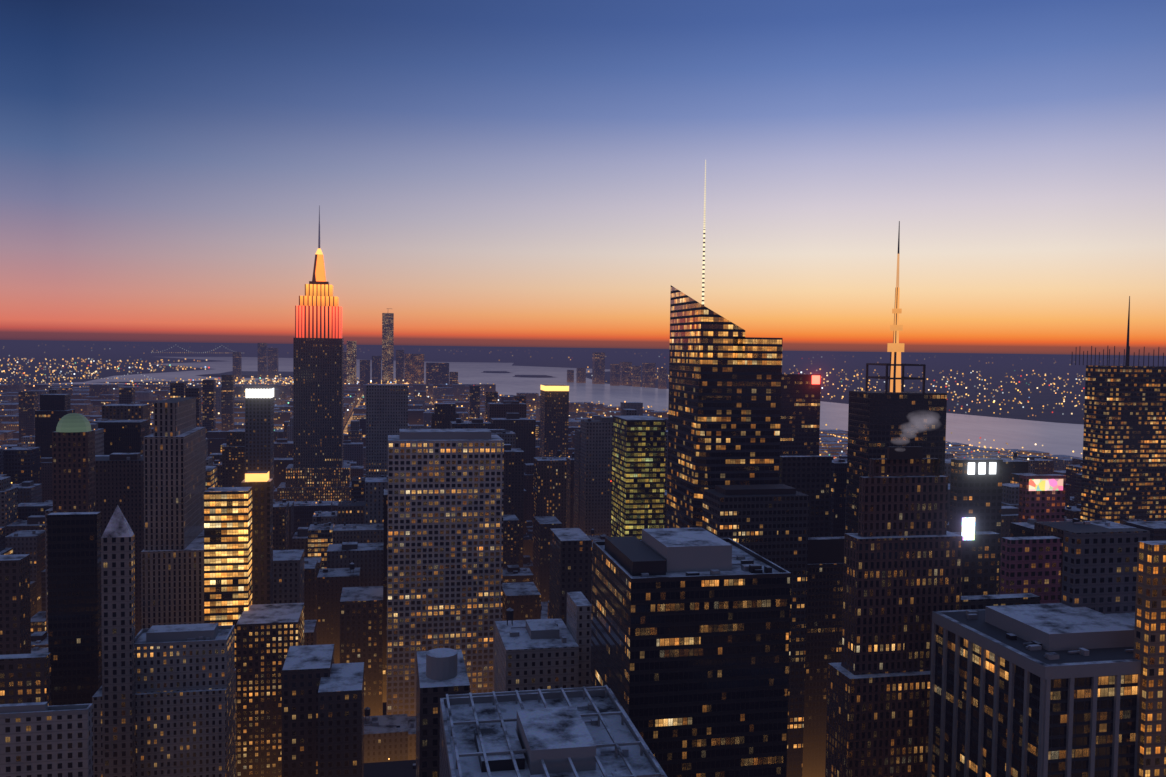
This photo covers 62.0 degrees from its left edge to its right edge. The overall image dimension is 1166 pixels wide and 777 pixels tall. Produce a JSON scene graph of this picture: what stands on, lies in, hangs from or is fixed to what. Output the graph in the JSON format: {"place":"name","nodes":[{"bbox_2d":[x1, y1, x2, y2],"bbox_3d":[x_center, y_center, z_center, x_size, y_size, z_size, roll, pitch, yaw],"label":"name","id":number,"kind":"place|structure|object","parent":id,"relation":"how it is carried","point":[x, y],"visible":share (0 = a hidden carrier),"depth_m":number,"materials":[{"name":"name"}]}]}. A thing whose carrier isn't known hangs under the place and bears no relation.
{"place":"outdoors","nodes":[
{"label":"outdoors","id":0,"kind":"place"},
{"bbox_2d":[50,382,128,383],"bbox_3d":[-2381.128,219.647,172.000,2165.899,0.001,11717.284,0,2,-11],"label":"east river water","id":1,"kind":"structure","parent":0,"point":[88,383],"depth_m":5839.65,"materials":[{"name":"grey liquid"}]},
{"bbox_2d":[0,340,1165,714],"bbox_3d":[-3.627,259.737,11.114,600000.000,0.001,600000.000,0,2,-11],"label":"ground","id":2,"kind":"structure","parent":0,"point":[1048,400],"depth_m":14803.50,"materials":[{"name":"black"}]},
{"bbox_2d":[343,393,432,432],"bbox_3d":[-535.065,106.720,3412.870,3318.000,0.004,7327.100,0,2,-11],"label":"street","id":3,"kind":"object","parent":2,"relation":"on","point":[350,419],"visible":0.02,"depth_m":3469.61,"materials":[{"name":"grey asphalt"}]},
{"bbox_2d":[0,343,1164,759],"bbox_3d":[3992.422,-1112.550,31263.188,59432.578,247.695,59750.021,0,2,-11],"label":"city lights","id":4,"kind":"object","parent":2,"relation":"on","point":[490,387],"visible":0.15,"depth_m":6810.66,"materials":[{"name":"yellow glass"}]},
{"bbox_2d":[0,160,1165,776],"bbox_3d":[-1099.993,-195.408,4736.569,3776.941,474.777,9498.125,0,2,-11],"label":"city","id":5,"kind":"object","parent":2,"relation":"on","point":[728,570],"visible":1,"depth_m":532.53,"materials":[{"name":"concrete"},{"name":"glass"},{"name":"metal"}]},
{"bbox_2d":[0,0,1165,355],"label":"sky","id":6,"kind":"structure","parent":0,"point":[489,173],"materials":[{"name":"blue"}]},
{"bbox_2d":[86,357,1083,457],"bbox_3d":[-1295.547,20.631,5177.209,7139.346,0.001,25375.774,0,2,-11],"label":"river","id":7,"kind":"structure","parent":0,"point":[1053,438],"depth_m":5208.99,"materials":[{"name":"grey liquid"}]},
{"bbox_2d":[196,373,285,377],"bbox_3d":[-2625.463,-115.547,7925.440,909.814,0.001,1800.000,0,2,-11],"label":"governors island ground","id":8,"kind":"structure","parent":7,"relation":"on","point":[205,375],"depth_m":7276.87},
{"bbox_2d":[513,376,554,377],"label":"island","id":9,"kind":"structure","parent":7,"relation":"on","point":[537,377],"depth_m":8128.12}
]}

